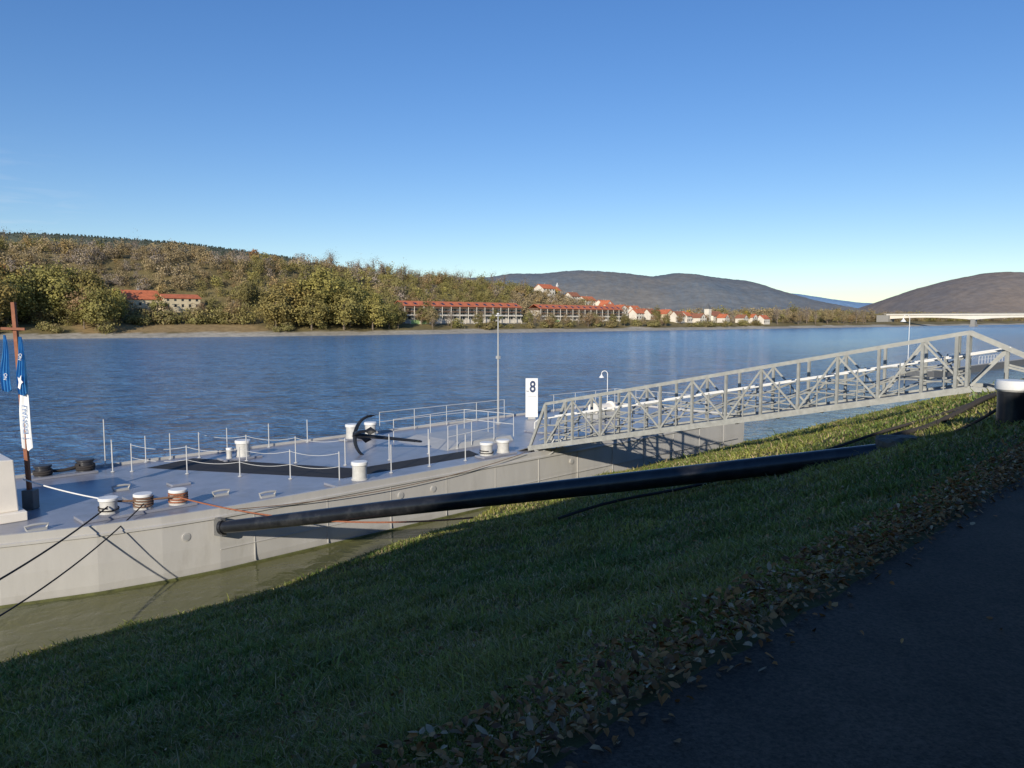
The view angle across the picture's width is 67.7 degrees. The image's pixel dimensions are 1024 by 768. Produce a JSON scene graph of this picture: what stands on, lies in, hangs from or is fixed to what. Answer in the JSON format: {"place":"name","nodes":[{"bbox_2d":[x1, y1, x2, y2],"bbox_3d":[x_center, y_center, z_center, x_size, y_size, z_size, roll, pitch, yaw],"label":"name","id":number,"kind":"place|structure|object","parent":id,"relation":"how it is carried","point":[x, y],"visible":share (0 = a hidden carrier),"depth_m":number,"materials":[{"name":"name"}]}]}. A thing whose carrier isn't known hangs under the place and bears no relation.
{"place":"outdoors","nodes":[
{"label":"outdoors","id":0,"kind":"place"},
{"bbox_2d":[0,233,313,268],"bbox_3d":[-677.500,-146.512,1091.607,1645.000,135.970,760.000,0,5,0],"label":"hill","id":1,"kind":"structure","parent":0,"point":[12,237],"depth_m":1006.78,"materials":[{"name":"plant"}]},
{"bbox_2d":[1,232,310,260],"bbox_3d":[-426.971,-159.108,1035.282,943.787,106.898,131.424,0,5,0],"label":"conifer forest","id":2,"kind":"object","parent":1,"relation":"on","point":[182,243],"visible":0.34,"depth_m":1038.50,"materials":[{"name":"green plant"}]},
{"bbox_2d":[0,325,1023,660],"bbox_3d":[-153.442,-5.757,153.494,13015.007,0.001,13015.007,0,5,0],"label":"water","id":3,"kind":"structure","parent":0,"point":[176,393],"depth_m":82.41,"materials":[{"name":"liquid"}]},
{"bbox_2d":[0,402,743,608],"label":"mooring barge","id":4,"kind":"object","parent":3,"relation":"on","point":[161,541],"visible":0.64,"depth_m":24.75,"materials":[{"name":"paint"}]},
{"bbox_2d":[0,454,27,523],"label":"deckhouse","id":5,"kind":"object","parent":4,"relation":"on","point":[11,510],"visible":1,"depth_m":20.14,"materials":[{"name":"beige paint"}]},
{"bbox_2d":[0,302,39,509],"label":"flag mast","id":6,"kind":"object","parent":4,"relation":"on","point":[30,497],"visible":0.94,"depth_m":21.40,"materials":[{"name":"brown wood"}]},
{"bbox_2d":[0,335,11,391],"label":"flag","id":7,"kind":"object","parent":6,"relation":"hanging from","point":[5,376],"visible":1,"depth_m":21.13,"materials":[{"name":"blue fabric"}]},
{"bbox_2d":[16,337,26,395],"bbox_3d":[-13.560,-0.480,21.095,0.253,1.645,0.132,0,5,0],"label":"flag","id":8,"kind":"object","parent":6,"relation":"hanging from","point":[20,378],"visible":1,"depth_m":21.09,"materials":[{"name":"blue fabric"}]},
{"bbox_2d":[19,340,32,450],"bbox_3d":[-13.560,0.336,21.241,0.323,3.095,0.087,0,5,0],"label":"banner","id":9,"kind":"object","parent":6,"relation":"attached to","point":[24,412],"visible":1,"depth_m":21.29,"materials":[{"name":"white fabric"}]},
{"bbox_2d":[32,464,52,476],"bbox_3d":[-15.840,2.910,25.786,0.609,0.360,0.610,0,5,0],"label":"mooring bollard","id":10,"kind":"object","parent":4,"relation":"on","point":[42,470],"visible":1,"depth_m":25.59,"materials":[{"name":"metal"}]},
{"bbox_2d":[0,503,143,616],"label":"mooring rope","id":11,"kind":"object","parent":4,"relation":"attached to","point":[34,593],"visible":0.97,"depth_m":17.08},
{"bbox_2d":[75,457,95,471],"bbox_3d":[-14.920,2.814,26.701,0.649,0.400,0.650,0,5,0],"label":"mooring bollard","id":12,"kind":"object","parent":4,"relation":"on","point":[85,464],"visible":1,"depth_m":26.48,"materials":[{"name":"metal"}]},
{"bbox_2d":[97,495,119,514],"bbox_3d":[-10.996,3.294,20.816,0.539,0.420,0.540,0,5,0],"label":"mooring bollard","id":13,"kind":"object","parent":4,"relation":"on","point":[110,502],"visible":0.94,"depth_m":20.65,"materials":[{"name":"metal"}]},
{"bbox_2d":[0,506,107,579],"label":"mooring rope","id":14,"kind":"object","parent":13,"relation":"attached to","point":[40,554],"visible":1,"depth_m":17.59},
{"bbox_2d":[23,479,97,498],"bbox_3d":[-12.305,2.905,21.032,2.587,0.514,0.040,1,5,9],"label":"mooring rope","id":15,"kind":"object","parent":13,"relation":"attached to","point":[60,489],"visible":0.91,"depth_m":21.04,"materials":[{"name":"fabric"}]},
{"bbox_2d":[132,491,153,509],"bbox_3d":[-10.289,3.253,21.309,0.547,0.420,0.548,0,5,0],"label":"mooring bollard","id":16,"kind":"object","parent":4,"relation":"on","point":[144,497],"visible":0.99,"depth_m":21.13,"materials":[{"name":"metal"}]},
{"bbox_2d":[168,487,187,505],"bbox_3d":[-9.546,3.209,21.838,0.547,0.420,0.548,0,5,0],"label":"mooring bollard","id":17,"kind":"object","parent":4,"relation":"on","point":[177,491],"visible":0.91,"depth_m":21.65,"materials":[{"name":"metal"}]},
{"bbox_2d":[179,497,473,522],"bbox_3d":[-5.161,3.287,19.857,9.198,0.585,0.044,2,5,23],"label":"mooring rope","id":18,"kind":"object","parent":17,"relation":"attached to","point":[337,521],"visible":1,"depth_m":19.26,"materials":[{"name":"fabric"}]},
{"bbox_2d":[235,439,250,456],"bbox_3d":[-10.395,2.470,29.510,0.594,0.620,0.594,0,5,0],"label":"mooring bollard","id":19,"kind":"object","parent":4,"relation":"on","point":[241,443],"visible":0.94,"depth_m":29.30,"materials":[{"name":"metal"}]},
{"bbox_2d":[345,423,355,438],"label":"mooring bollard","id":20,"kind":"object","parent":4,"relation":"on","point":[350,427],"visible":0.67,"depth_m":33.79,"materials":[{"name":"metal"}]},
{"bbox_2d":[351,460,367,480],"bbox_3d":[-5.020,2.844,25.142,0.548,0.600,0.548,0,5,0],"label":"mooring bollard","id":21,"kind":"object","parent":4,"relation":"on","point":[359,470],"visible":1,"depth_m":24.95,"materials":[{"name":"metal"}]},
{"bbox_2d":[364,421,376,434],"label":"mooring bollard","id":22,"kind":"object","parent":4,"relation":"on","point":[368,424],"visible":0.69,"depth_m":34.53,"materials":[{"name":"metal"}]},
{"bbox_2d":[239,453,523,508],"bbox_3d":[-3.695,3.217,25.404,11.802,0.450,0.024,-5,7,-45],"label":"mooring rope","id":23,"kind":"object","parent":4,"relation":"attached to","point":[375,491],"visible":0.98,"depth_m":24.65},
{"bbox_2d":[352,415,421,454],"bbox_3d":[-5.007,2.109,30.569,2.728,1.721,1.749,0,5,0],"label":"anchor","id":24,"kind":"object","parent":4,"relation":"on","point":[359,434],"visible":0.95,"depth_m":30.49,"materials":[{"name":"black paint"}]},
{"bbox_2d":[379,399,504,432],"bbox_3d":[-3.323,1.578,38.802,0.034,1.015,8.230,5,7,45],"label":"railing","id":25,"kind":"object","parent":4,"relation":"on","point":[441,414],"visible":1,"depth_m":38.62,"materials":[{"name":"metal"}]},
{"bbox_2d":[393,409,513,441],"bbox_3d":[-2.712,1.829,34.879,5.314,1.165,2.518,-1,5,-8],"label":"railing","id":26,"kind":"object","parent":4,"relation":"on","point":[453,420],"visible":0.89,"depth_m":34.71,"materials":[{"name":"metal"}]},
{"bbox_2d":[447,417,493,444],"bbox_3d":[-1.697,2.061,32.102,2.630,1.165,0.034,-5,7,-45],"label":"railing","id":27,"kind":"object","parent":4,"relation":"on","point":[471,428],"visible":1,"depth_m":32.07,"materials":[{"name":"metal"}]},
{"bbox_2d":[479,441,493,455],"bbox_3d":[-0.991,2.512,29.727,0.568,0.500,0.570,0,5,0],"label":"mooring bollard","id":28,"kind":"object","parent":4,"relation":"on","point":[486,449],"visible":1,"depth_m":29.53,"materials":[{"name":"metal"}]},
{"bbox_2d":[495,313,501,423],"bbox_3d":[-0.696,-0.777,38.972,0.331,5.680,0.331,0,5,0],"label":"camera mast","id":29,"kind":"object","parent":4,"relation":"on","point":[497,356],"visible":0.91,"depth_m":38.92,"materials":[{"name":"metal"}]},
{"bbox_2d":[496,439,509,452],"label":"mooring bollard","id":30,"kind":"object","parent":4,"relation":"on","point":[502,445],"visible":1,"depth_m":30.16,"materials":[{"name":"metal"}]},
{"bbox_2d":[526,378,537,418],"bbox_3d":[1.061,0.788,41.144,0.660,2.200,0.129,0,5,0],"label":"berth sign","id":31,"kind":"object","parent":4,"relation":"on","point":[531,398],"visible":1,"depth_m":41.09,"materials":[{"name":"metal"}]},
{"bbox_2d":[214,444,876,536],"bbox_3d":[-0.417,2.694,18.215,16.856,3.506,0.430,2,5,19],"label":"mooring boom","id":32,"kind":"object","parent":4,"relation":"attached to","point":[671,476],"visible":0.91,"depth_m":17.50,"materials":[{"name":"black paint"}]},
{"bbox_2d":[538,388,705,411],"bbox_3d":[5.878,0.991,45.849,10.110,1.015,4.859,0,5,-5],"label":"railing","id":33,"kind":"object","parent":4,"relation":"on","point":[606,396],"visible":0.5,"depth_m":45.69,"materials":[{"name":"metal"}]},
{"bbox_2d":[517,330,1023,450],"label":"gangway","id":34,"kind":"object","parent":4,"relation":"on","point":[923,391],"visible":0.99,"depth_m":25.84,"materials":[{"name":"metal"}]},
{"bbox_2d":[897,356,1023,378],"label":"landing stage","id":35,"kind":"object","parent":3,"relation":"on","point":[978,365],"visible":0.33,"depth_m":104.28,"materials":[{"name":"metal"}]},
{"bbox_2d":[0,248,1023,767],"bbox_3d":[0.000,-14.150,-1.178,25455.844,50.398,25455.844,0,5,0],"label":"ground","id":36,"kind":"structure","parent":0,"point":[206,330],"depth_m":18.32,"materials":[{"name":"plant"}]},
{"bbox_2d":[0,273,23,322],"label":"willow tree","id":37,"kind":"object","parent":36,"relation":"on","point":[3,300],"visible":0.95,"depth_m":293.34,"materials":[{"name":"green plant"}]},
{"bbox_2d":[0,259,34,321],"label":"willow tree","id":38,"kind":"object","parent":36,"relation":"on","point":[4,271],"visible":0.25,"depth_m":308.73,"materials":[{"name":"green plant"}]},
{"bbox_2d":[0,272,40,323],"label":"willow tree","id":39,"kind":"object","parent":36,"relation":"on","point":[23,312],"visible":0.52,"depth_m":304.47,"materials":[{"name":"green plant"}]},
{"bbox_2d":[0,271,44,322],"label":"willow tree","id":40,"kind":"object","parent":36,"relation":"on","point":[13,283],"visible":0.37,"depth_m":306.92,"materials":[{"name":"green plant"}]},
{"bbox_2d":[13,262,63,312],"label":"willow tree","id":41,"kind":"object","parent":36,"relation":"on","point":[31,270],"visible":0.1,"depth_m":326.43,"materials":[{"name":"green plant"}]},
{"bbox_2d":[35,321,51,330],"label":"shoreline bush","id":42,"kind":"object","parent":36,"relation":"on","point":[46,325],"visible":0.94,"depth_m":301.12,"materials":[{"name":"green plant"}]},
{"bbox_2d":[25,259,81,321],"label":"willow tree","id":43,"kind":"object","parent":36,"relation":"on","point":[60,282],"visible":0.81,"depth_m":315.62,"materials":[{"name":"green plant"}]},
{"bbox_2d":[48,324,64,333],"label":"shoreline bush","id":44,"kind":"object","parent":36,"relation":"on","point":[56,328],"visible":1,"depth_m":300.24,"materials":[{"name":"green plant"}]},
{"bbox_2d":[53,291,80,321],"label":"broadleaf tree","id":45,"kind":"object","parent":36,"relation":"on","point":[64,303],"visible":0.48,"depth_m":317.43,"materials":[{"name":"green plant"}]},
{"bbox_2d":[64,288,95,328],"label":"broadleaf tree","id":46,"kind":"object","parent":36,"relation":"on","point":[76,300],"visible":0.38,"depth_m":308.78,"materials":[{"name":"green plant"}]},
{"bbox_2d":[62,266,110,314],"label":"willow tree","id":47,"kind":"object","parent":36,"relation":"on","point":[89,277],"visible":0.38,"depth_m":323.28,"materials":[{"name":"green plant"}]},
{"bbox_2d":[73,286,117,326],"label":"willow tree","id":48,"kind":"object","parent":36,"relation":"on","point":[97,303],"visible":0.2,"depth_m":312.69,"materials":[{"name":"green plant"}]},
{"bbox_2d":[69,285,122,331],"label":"willow tree","id":49,"kind":"object","parent":36,"relation":"on","point":[100,308],"visible":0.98,"depth_m":307.24,"materials":[{"name":"green plant"}]},
{"bbox_2d":[91,322,116,334],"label":"shoreline bush","id":50,"kind":"object","parent":36,"relation":"on","point":[103,329],"visible":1,"depth_m":307.49,"materials":[{"name":"green plant"}]},
{"bbox_2d":[106,287,130,322],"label":"willow tree","id":51,"kind":"object","parent":36,"relation":"on","point":[119,298],"visible":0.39,"depth_m":326.54,"materials":[{"name":"green plant"}]},
{"bbox_2d":[114,288,161,311],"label":"farmhouse","id":52,"kind":"object","parent":36,"relation":"on","point":[142,298],"visible":0.45,"depth_m":353.86,"materials":[{"name":"beige paint"}]},
{"bbox_2d":[124,310,151,324],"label":"shoreline bush","id":53,"kind":"object","parent":36,"relation":"on","point":[131,319],"visible":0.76,"depth_m":329.05,"materials":[{"name":"green plant"}]},
{"bbox_2d":[134,316,152,325],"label":"shoreline bush","id":54,"kind":"object","parent":36,"relation":"on","point":[143,320],"visible":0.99,"depth_m":327.63,"materials":[{"name":"green plant"}]},
{"bbox_2d":[147,292,169,312],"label":"broadleaf tree","id":55,"kind":"object","parent":36,"relation":"on","point":[153,304],"visible":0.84,"depth_m":346.31,"materials":[{"name":"green plant"}]},
{"bbox_2d":[149,310,176,324],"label":"shoreline bush","id":56,"kind":"object","parent":36,"relation":"on","point":[160,316],"visible":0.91,"depth_m":334.71,"materials":[{"name":"green plant"}]},
{"bbox_2d":[162,312,183,324],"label":"shoreline bush","id":57,"kind":"object","parent":36,"relation":"on","point":[174,315],"visible":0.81,"depth_m":338.89,"materials":[{"name":"green plant"}]},
{"bbox_2d":[160,294,201,311],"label":"farmhouse","id":58,"kind":"object","parent":36,"relation":"on","point":[178,302],"visible":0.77,"depth_m":362.98,"materials":[{"name":"beige paint"}]},
{"bbox_2d":[178,305,211,323],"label":"shoreline bush","id":59,"kind":"object","parent":36,"relation":"on","point":[201,312],"visible":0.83,"depth_m":343.81,"materials":[{"name":"green plant"}]},
{"bbox_2d":[205,296,223,312],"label":"broadleaf tree","id":60,"kind":"object","parent":36,"relation":"on","point":[211,303],"visible":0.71,"depth_m":355.27,"materials":[{"name":"green plant"}]},
{"bbox_2d":[222,300,240,323],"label":"broadleaf tree","id":61,"kind":"object","parent":36,"relation":"on","point":[231,305],"visible":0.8,"depth_m":353.48,"materials":[{"name":"green plant"}]},
{"bbox_2d":[233,276,255,304],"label":"broadleaf tree","id":62,"kind":"object","parent":36,"relation":"on","point":[245,293],"visible":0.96,"depth_m":381.56,"materials":[{"name":"green plant"}]},
{"bbox_2d":[245,279,264,303],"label":"broadleaf tree","id":63,"kind":"object","parent":36,"relation":"on","point":[254,292],"visible":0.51,"depth_m":391.44,"materials":[{"name":"green plant"}]},
{"bbox_2d":[254,285,298,328],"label":"willow tree","id":64,"kind":"object","parent":36,"relation":"on","point":[270,308],"visible":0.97,"depth_m":347.17,"materials":[{"name":"green plant"}]},
{"bbox_2d":[266,278,313,323],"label":"willow tree","id":65,"kind":"object","parent":36,"relation":"on","point":[287,288],"visible":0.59,"depth_m":355.37,"materials":[{"name":"green plant"}]},
{"bbox_2d":[292,290,334,329],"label":"willow tree","id":66,"kind":"object","parent":36,"relation":"on","point":[321,307],"visible":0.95,"depth_m":355.14,"materials":[{"name":"green plant"}]},
{"bbox_2d":[291,265,345,322],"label":"willow tree","id":67,"kind":"object","parent":36,"relation":"on","point":[313,281],"visible":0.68,"depth_m":364.40,"materials":[{"name":"green plant"}]},
{"bbox_2d":[324,286,367,329],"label":"willow tree","id":68,"kind":"object","parent":36,"relation":"on","point":[342,315],"visible":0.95,"depth_m":364.74,"materials":[{"name":"green plant"}]},
{"bbox_2d":[327,273,371,326],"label":"willow tree","id":69,"kind":"object","parent":36,"relation":"on","point":[354,288],"visible":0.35,"depth_m":374.73,"materials":[{"name":"green plant"}]},
{"bbox_2d":[357,288,386,323],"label":"willow tree","id":70,"kind":"object","parent":36,"relation":"on","point":[376,295],"visible":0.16,"depth_m":387.46,"materials":[{"name":"green plant"}]},
{"bbox_2d":[356,296,394,329],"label":"willow tree","id":71,"kind":"object","parent":36,"relation":"on","point":[375,306],"visible":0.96,"depth_m":376.14,"materials":[{"name":"green plant"}]},
{"bbox_2d":[380,302,402,328],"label":"willow tree","id":72,"kind":"object","parent":36,"relation":"on","point":[392,315],"visible":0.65,"depth_m":387.50,"materials":[{"name":"green plant"}]},
{"bbox_2d":[388,302,406,328],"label":"broadleaf tree","id":73,"kind":"object","parent":36,"relation":"on","point":[399,320],"visible":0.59,"depth_m":391.38,"materials":[{"name":"green plant"}]},
{"bbox_2d":[394,300,413,322],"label":"terraced house","id":74,"kind":"structure","parent":36,"relation":"on","point":[407,304],"depth_m":418.00,"materials":[{"name":"white paint"}]},
{"bbox_2d":[408,301,422,319],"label":"terraced house","id":75,"kind":"structure","parent":36,"relation":"on","point":[415,306],"depth_m":421.32,"materials":[{"name":"white paint"}]},
{"bbox_2d":[425,306,440,323],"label":"broadleaf tree","id":76,"kind":"object","parent":36,"relation":"on","point":[431,311],"visible":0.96,"depth_m":408.84,"materials":[{"name":"green plant"}]},
{"bbox_2d":[435,301,449,322],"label":"terraced house","id":77,"kind":"structure","parent":36,"relation":"on","point":[444,313],"depth_m":435.95,"materials":[{"name":"white paint"}]},
{"bbox_2d":[445,302,458,322],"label":"terraced house","id":78,"kind":"structure","parent":36,"relation":"on","point":[454,307],"depth_m":440.80,"materials":[{"name":"white paint"}]},
{"bbox_2d":[453,302,467,322],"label":"terraced house","id":79,"kind":"structure","parent":36,"relation":"on","point":[462,312],"depth_m":445.50,"materials":[{"name":"white paint"}]},
{"bbox_2d":[409,320,524,323],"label":"garden wall","id":80,"kind":"structure","parent":36,"relation":"on","point":[416,322],"depth_m":420.99,"materials":[{"name":"concrete"}]},
{"bbox_2d":[462,302,475,322],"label":"terraced house","id":81,"kind":"structure","parent":36,"relation":"on","point":[471,311],"depth_m":449.95,"materials":[{"name":"white paint"}]},
{"bbox_2d":[470,302,483,322],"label":"terraced house","id":82,"kind":"structure","parent":36,"relation":"on","point":[478,306],"depth_m":454.61,"materials":[{"name":"white paint"}]},
{"bbox_2d":[478,302,491,322],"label":"terraced house","id":83,"kind":"structure","parent":36,"relation":"on","point":[487,310],"depth_m":459.41,"materials":[{"name":"white paint"}]},
{"bbox_2d":[494,303,507,322],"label":"terraced house","id":84,"kind":"structure","parent":36,"relation":"on","point":[502,310],"depth_m":468.87,"materials":[{"name":"white paint"}]},
{"bbox_2d":[502,303,514,322],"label":"terraced house","id":85,"kind":"structure","parent":36,"relation":"on","point":[510,314],"depth_m":473.25,"materials":[{"name":"white paint"}]},
{"bbox_2d":[0,379,1023,767],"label":"grass","id":86,"kind":"structure","parent":36,"relation":"on","point":[110,661],"depth_m":8.51,"materials":[{"name":"plant"}]},
{"bbox_2d":[0,233,1023,325],"bbox_3d":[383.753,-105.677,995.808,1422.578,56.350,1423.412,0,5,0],"label":"forest","id":87,"kind":"object","parent":36,"relation":"on","point":[267,262],"visible":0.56,"depth_m":442.15,"materials":[{"name":"green plant"}]},
{"bbox_2d":[509,303,522,322],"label":"terraced house","id":88,"kind":"structure","parent":36,"relation":"on","point":[517,313],"depth_m":478.01,"materials":[{"name":"white paint"}]},
{"bbox_2d":[24,424,1023,767],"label":"fallen leaves","id":89,"kind":"object","parent":36,"relation":"on","point":[590,714],"visible":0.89,"depth_m":4.08,"materials":[{"name":"brown plant"}]},
{"bbox_2d":[528,304,546,319],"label":"terraced house","id":90,"kind":"structure","parent":36,"relation":"on","point":[541,309],"depth_m":505.80,"materials":[{"name":"white paint"}]},
{"bbox_2d":[534,283,555,298],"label":"hillside house","id":91,"kind":"structure","parent":36,"relation":"on","point":[543,287],"depth_m":610.10,"materials":[{"name":"white paint"}]},
{"bbox_2d":[628,308,644,319],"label":"village house","id":92,"kind":"structure","parent":36,"relation":"on","point":[636,313],"depth_m":585.97,"materials":[{"name":"white paint"}]},
{"bbox_2d":[669,310,684,322],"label":"village house","id":93,"kind":"structure","parent":36,"relation":"on","point":[673,315],"depth_m":599.11,"materials":[{"name":"white paint"}]},
{"bbox_2d":[692,312,706,322],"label":"village house","id":94,"kind":"structure","parent":36,"relation":"on","point":[698,316],"depth_m":629.64,"materials":[{"name":"white paint"}]},
{"bbox_2d":[704,304,720,321],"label":"church","id":95,"kind":"structure","parent":36,"relation":"on","point":[710,313],"depth_m":665.40,"materials":[{"name":"white paint"}]},
{"bbox_2d":[557,392,996,519],"bbox_3d":[6.862,1.554,17.690,11.629,3.155,0.361,0,5,-2],"label":"cable","id":96,"kind":"object","parent":36,"relation":"on","point":[701,484],"visible":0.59,"depth_m":17.72,"materials":[{"name":"rubber"}]},
{"bbox_2d":[875,434,921,450],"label":"support block","id":97,"kind":"structure","parent":36,"relation":"on","point":[883,441],"depth_m":15.05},
{"bbox_2d":[876,313,1023,326],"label":"road bridge","id":98,"kind":"structure","parent":36,"relation":"on","point":[973,317],"depth_m":888.88,"materials":[{"name":"concrete"}]},
{"bbox_2d":[890,379,1023,434],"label":"cable","id":99,"kind":"object","parent":36,"relation":"on","point":[968,406],"visible":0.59,"depth_m":16.79,"materials":[{"name":"rubber"}]},
{"bbox_2d":[994,379,1023,426],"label":"mooring bollard","id":100,"kind":"object","parent":36,"relation":"on","point":[1010,401],"visible":0.68,"depth_m":13.26,"materials":[{"name":"metal"}]},
{"bbox_2d":[948,408,995,433],"bbox_3d":[8.382,0.802,14.502,0.060,0.846,1.574,-3,5,-30],"label":"mooring rope","id":101,"kind":"object","parent":100,"relation":"attached to","point":[984,417],"visible":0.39,"depth_m":14.07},
{"bbox_2d":[0,0,1023,302],"label":"sky","id":102,"kind":"structure","parent":0,"point":[862,151],"materials":[{"name":"blue"}]},
{"bbox_2d":[583,401,616,418],"bbox_3d":[4.950,1.401,41.980,2.000,0.830,1.000,-5,7,-45],"label":"winch","id":103,"kind":"object","parent":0,"point":[608,404],"visible":0.37,"depth_m":41.65,"materials":[{"name":"grey paint"}]},
{"bbox_2d":[421,270,876,313],"bbox_3d":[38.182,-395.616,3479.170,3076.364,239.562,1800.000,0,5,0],"label":"hill","id":104,"kind":"structure","parent":0,"point":[676,291],"depth_m":2986.89,"materials":[{"name":"grey"}]},
{"bbox_2d":[552,478,1023,767],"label":"path","id":105,"kind":"structure","parent":0,"point":[941,685],"depth_m":3.47,"materials":[{"name":"asphalt"}]},
{"bbox_2d":[791,293,872,307],"bbox_3d":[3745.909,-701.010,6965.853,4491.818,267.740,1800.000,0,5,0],"label":"hill","id":106,"kind":"structure","parent":0,"point":[846,303],"depth_m":6640.87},
{"bbox_2d":[859,272,1023,320],"bbox_3d":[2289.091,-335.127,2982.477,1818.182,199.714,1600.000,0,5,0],"label":"hill","id":107,"kind":"structure","parent":0,"point":[998,292],"depth_m":2723.72,"materials":[{"name":"grey"}]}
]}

